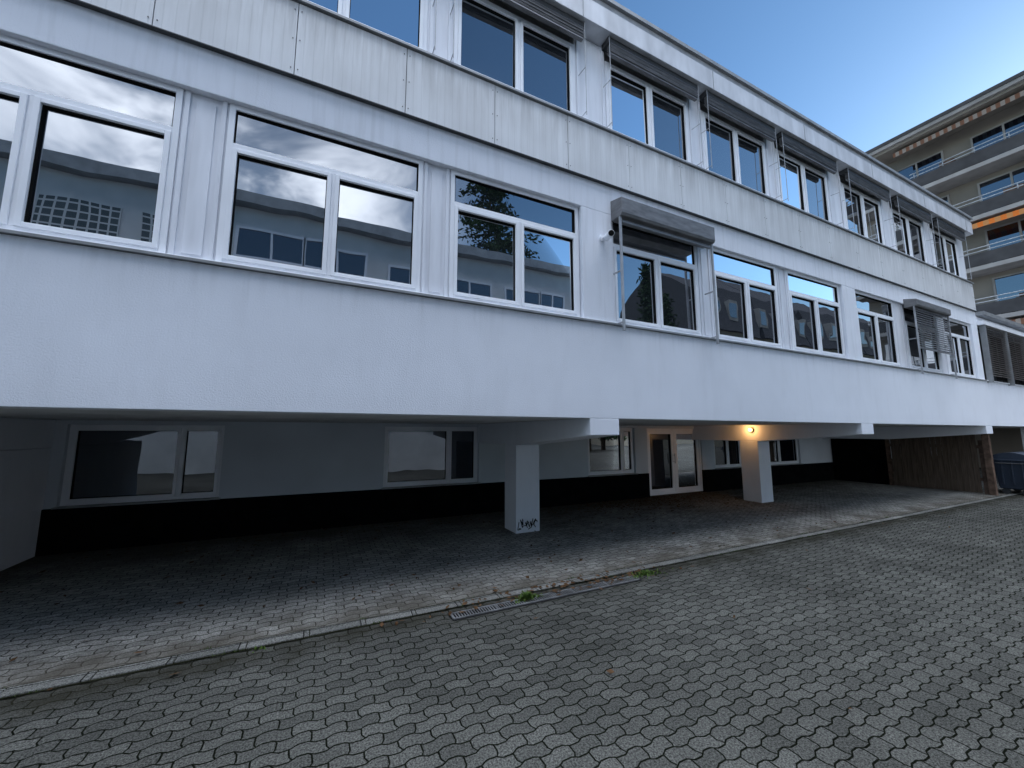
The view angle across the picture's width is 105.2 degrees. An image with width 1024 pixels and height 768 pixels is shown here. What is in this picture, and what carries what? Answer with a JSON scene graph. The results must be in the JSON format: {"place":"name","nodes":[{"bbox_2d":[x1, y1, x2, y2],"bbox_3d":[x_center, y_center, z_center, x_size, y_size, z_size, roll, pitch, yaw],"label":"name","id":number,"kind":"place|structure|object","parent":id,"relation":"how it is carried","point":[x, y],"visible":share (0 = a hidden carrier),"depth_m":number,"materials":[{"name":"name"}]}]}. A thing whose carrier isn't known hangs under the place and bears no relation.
{"place":"outdoors","nodes":[
{"label":"outdoors","id":0,"kind":"place"},
{"bbox_2d":[0,470,1022,688],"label":"covered pavement","id":1,"kind":"structure","parent":0,"point":[42,642],"depth_m":5.53,"materials":[{"name":"grey concrete"}]},
{"bbox_2d":[0,441,773,570],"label":"pillars","id":2,"kind":"structure","parent":1,"relation":"on","point":[23,476],"depth_m":6.16,"materials":[{"name":"white paint"}]},
{"bbox_2d":[0,417,992,449],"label":"cantilever beams","id":3,"kind":"structure","parent":2,"relation":"on","point":[18,433],"depth_m":8.51,"materials":[{"name":"white paint"}]},
{"bbox_2d":[0,408,1019,427],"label":"soffit","id":4,"kind":"structure","parent":3,"relation":"on","point":[70,414],"depth_m":5.68,"materials":[{"name":"paint"}]},
{"bbox_2d":[0,0,1023,426],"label":"stucco walls","id":5,"kind":"structure","parent":3,"relation":"on","point":[88,328],"depth_m":4.40,"materials":[{"name":"white paint"}]},
{"bbox_2d":[0,0,984,505],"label":"window frames","id":6,"kind":"structure","parent":5,"relation":"in","point":[20,166],"depth_m":5.37,"materials":[{"name":"white plastic"}]},
{"bbox_2d":[71,431,795,497],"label":"ground window panes","id":7,"kind":"object","parent":6,"relation":"attached to","point":[117,463],"visible":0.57,"depth_m":7.23,"materials":[{"name":"grey glass"}]},
{"bbox_2d":[0,0,973,498],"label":"window gaskets","id":8,"kind":"object","parent":6,"relation":"attached to","point":[28,204],"depth_m":5.89,"materials":[{"name":"black rubber"}]},
{"bbox_2d":[0,0,1023,384],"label":"window panes","id":9,"kind":"object","parent":6,"relation":"in","point":[94,176],"visible":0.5,"depth_m":4.96,"materials":[{"name":"clear glass"}]},
{"bbox_2d":[166,0,966,373],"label":"pier panels","id":10,"kind":"object","parent":6,"relation":"attached to","point":[196,202],"visible":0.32,"depth_m":4.93,"materials":[{"name":"white metal"}]},
{"bbox_2d":[432,0,971,279],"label":"blind guide rods","id":11,"kind":"object","parent":10,"relation":"attached to","point":[710,140],"visible":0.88,"depth_m":7.31,"materials":[{"name":"grey metal"}]},
{"bbox_2d":[0,0,986,509],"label":"window sills","id":12,"kind":"structure","parent":5,"relation":"attached to","point":[364,28],"depth_m":5.38,"materials":[{"name":"grey metal"}]},
{"bbox_2d":[64,0,977,311],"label":"cladding backing","id":13,"kind":"object","parent":5,"relation":"on","point":[206,46],"visible":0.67,"depth_m":4.76,"materials":[{"name":"grey metal"}]},
{"bbox_2d":[81,0,975,309],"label":"cladding panels","id":14,"kind":"object","parent":13,"relation":"attached to","point":[341,56],"visible":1,"depth_m":5.28,"materials":[{"name":"white metal"}]},
{"bbox_2d":[147,9,971,286],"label":"cladding screws","id":15,"kind":"object","parent":14,"relation":"attached to","point":[497,139],"visible":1,"depth_m":5.35,"materials":[{"name":"grey metal"}]},
{"bbox_2d":[599,230,614,241],"bbox_3d":[1.434,-2.208,5.828,0.151,0.167,0.341,2,-7,-13],"label":"security camera","id":16,"kind":"object","parent":5,"relation":"attached to","point":[608,235],"visible":1,"depth_m":5.79,"materials":[{"name":"white plastic"}]},
{"bbox_2d":[610,197,714,247],"bbox_3d":[2.534,-2.657,6.460,2.080,0.339,0.250,3,-8,-26],"label":"shutter box","id":17,"kind":"object","parent":5,"relation":"attached to","point":[645,215],"visible":0.97,"depth_m":6.27,"materials":[{"name":"grey metal"}]},
{"bbox_2d":[622,219,710,248],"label":"shutter slats","id":18,"kind":"object","parent":17,"relation":"in","point":[653,230],"visible":0.93,"depth_m":6.34,"materials":[{"name":"grey metal"}]},
{"bbox_2d":[613,216,718,343],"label":"shutter guides","id":19,"kind":"object","parent":5,"relation":"attached to","point":[621,270],"visible":1,"depth_m":5.92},
{"bbox_2d":[488,0,972,236],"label":"roof edge","id":20,"kind":"object","parent":5,"relation":"on","point":[602,23],"visible":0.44,"depth_m":7.52,"materials":[{"name":"white metal"}]},
{"bbox_2d":[534,0,964,234],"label":"blind boxes","id":21,"kind":"object","parent":20,"relation":"attached to","point":[702,96],"visible":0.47,"depth_m":7.54,"materials":[{"name":"metal"}]},
{"bbox_2d":[501,0,964,241],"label":"raised blind slats","id":22,"kind":"object","parent":21,"relation":"hanging from","point":[550,17],"visible":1,"depth_m":7.36,"materials":[{"name":"metal"}]},
{"bbox_2d":[583,1,966,229],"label":"fascia joints","id":23,"kind":"object","parent":20,"relation":"attached to","point":[713,86],"visible":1,"depth_m":7.36,"materials":[{"name":"metal"}]},
{"bbox_2d":[593,0,969,221],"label":"roof coping","id":24,"kind":"object","parent":20,"relation":"on","point":[642,27],"visible":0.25,"depth_m":7.93,"materials":[{"name":"grey metal"}]},
{"bbox_2d":[601,0,972,219],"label":"roof flashing","id":25,"kind":"object","parent":24,"relation":"on","point":[671,39],"visible":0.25,"depth_m":8.00,"materials":[{"name":"metal"}]},
{"bbox_2d":[903,299,950,317],"bbox_3d":[11.371,-2.083,10.693,2.150,0.239,0.250,3,-8,-26],"label":"shutter box","id":26,"kind":"object","parent":5,"relation":"attached to","point":[925,306],"visible":0.95,"depth_m":10.46,"materials":[{"name":"grey metal"}]},
{"bbox_2d":[914,308,953,354],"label":"shutter slats","id":27,"kind":"object","parent":26,"relation":"hanging from","point":[936,349],"visible":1,"depth_m":10.54,"materials":[{"name":"grey metal"}]},
{"bbox_2d":[908,306,957,378],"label":"shutter guides","id":28,"kind":"object","parent":5,"relation":"attached to","point":[919,349],"visible":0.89,"depth_m":10.13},
{"bbox_2d":[977,320,1023,386],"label":"wing trim","id":29,"kind":"structure","parent":5,"relation":"attached to","point":[1001,329],"depth_m":13.04,"materials":[{"name":"white metal"}]},
{"bbox_2d":[517,518,536,529],"bbox_3d":[0.297,2.679,7.483,0.434,0.210,0.004,3,-8,-26],"label":"graffiti tag","id":30,"kind":"object","parent":2,"relation":"attached to","point":[526,523],"visible":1,"depth_m":7.48,"materials":[{"name":"black paint"}]},
{"bbox_2d":[0,483,949,708],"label":"fallen leaves","id":31,"kind":"object","parent":1,"relation":"on","point":[476,607],"visible":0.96,"depth_m":6.34,"materials":[{"name":"brown plant"}]},
{"bbox_2d":[34,455,942,556],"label":"plinth","id":32,"kind":"structure","parent":1,"relation":"on","point":[69,530],"depth_m":7.70,"materials":[{"name":"black paint"}]},
{"bbox_2d":[43,420,940,508],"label":"wall","id":33,"kind":"structure","parent":32,"relation":"on","point":[271,458],"depth_m":7.91,"materials":[{"name":"paint"}]},
{"bbox_2d":[885,434,998,495],"bbox_3d":[14.202,2.547,13.122,0.220,1.965,2.530,3,-8,-26],"label":"wooden fence","id":34,"kind":"object","parent":1,"relation":"on","point":[914,461],"visible":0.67,"depth_m":12.93,"materials":[{"name":"brown wood"}]},
{"bbox_2d":[1020,427,1023,448],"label":"wing pillars","id":35,"kind":"structure","parent":1,"relation":"on","point":[1022,431],"depth_m":15.79,"materials":[{"name":"white paint"}]},
{"bbox_2d":[0,468,1023,767],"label":"ground","id":36,"kind":"structure","parent":0,"point":[902,638],"depth_m":2.99,"materials":[{"name":"grey concrete"}]},
{"bbox_2d":[250,646,270,652],"bbox_3d":[-2.209,2.318,3.428,0.146,0.034,0.104,-3,-8,23],"label":"weed plant","id":37,"kind":"object","parent":36,"relation":"on","point":[261,647],"visible":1,"depth_m":3.44,"materials":[{"name":"green plant"}]},
{"bbox_2d":[0,491,1022,699],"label":"paving border strip","id":38,"kind":"object","parent":36,"relation":"on","point":[44,685],"visible":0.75,"depth_m":3.86,"materials":[{"name":"concrete"}]},
{"bbox_2d":[2,517,887,697],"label":"joint grass","id":39,"kind":"structure","parent":38,"relation":"on","point":[390,620],"depth_m":3.92,"materials":[{"name":"green plant"}]},
{"bbox_2d":[448,575,641,620],"bbox_3d":[0.503,2.476,4.595,2.540,0.012,0.200,3,-8,-26],"label":"drainage channel","id":40,"kind":"object","parent":36,"relation":"on","point":[483,610],"visible":0.93,"depth_m":4.47,"materials":[{"name":"metal"}]},
{"bbox_2d":[515,589,542,603],"bbox_3d":[0.152,2.415,4.469,0.500,0.093,0.193,3,-8,-26],"label":"weed plant","id":41,"kind":"object","parent":40,"relation":"on","point":[527,594],"visible":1,"depth_m":4.47,"materials":[{"name":"green plant"}]},
{"bbox_2d":[626,567,672,579],"bbox_3d":[1.756,2.530,5.265,1.098,0.062,0.325,3,-8,-26],"label":"weed plant","id":42,"kind":"object","parent":36,"relation":"on","point":[645,573],"visible":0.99,"depth_m":5.24,"materials":[{"name":"green plant"}]},
{"bbox_2d":[993,452,1023,493],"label":"waste container","id":43,"kind":"object","parent":36,"relation":"on","point":[1009,469],"visible":0.91,"depth_m":12.09,"materials":[{"name":"plastic"}]},
{"bbox_2d":[614,0,1023,151],"label":"sky","id":44,"kind":"structure","parent":0,"point":[867,72],"materials":[{"name":"blue"}]},
{"bbox_2d":[865,70,1023,467],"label":"apartment block","id":45,"kind":"structure","parent":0,"point":[966,156],"depth_m":21.11,"materials":[{"name":"concrete"}]},
{"bbox_2d":[897,113,1023,324],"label":"balcony window frames","id":46,"kind":"structure","parent":45,"relation":"in","point":[1002,124],"depth_m":21.17,"materials":[{"name":"plastic"}]},
{"bbox_2d":[898,115,1023,313],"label":"balcony windows","id":47,"kind":"structure","parent":45,"relation":"in","point":[1012,283],"depth_m":21.00,"materials":[{"name":"clear glass"}]},
{"bbox_2d":[975,311,1023,331],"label":"wing roof","id":48,"kind":"structure","parent":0,"point":[985,315],"depth_m":13.22,"materials":[{"name":"metal"}]},
{"bbox_2d":[979,325,1023,385],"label":"wing blind guides","id":49,"kind":"object","parent":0,"point":[986,354],"visible":0.88,"depth_m":12.49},
{"bbox_2d":[987,328,1023,380],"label":"wing blinds","id":50,"kind":"object","parent":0,"point":[1005,375],"visible":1,"depth_m":13.05,"materials":[{"name":"grey metal"}]},
{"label":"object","id":51,"kind":"structure","parent":0,"visible":0},
{"bbox_2d":[995,337,1020,383],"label":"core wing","id":52,"kind":"structure","parent":51,"relation":"on","point":[999,362],"depth_m":14.08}
]}

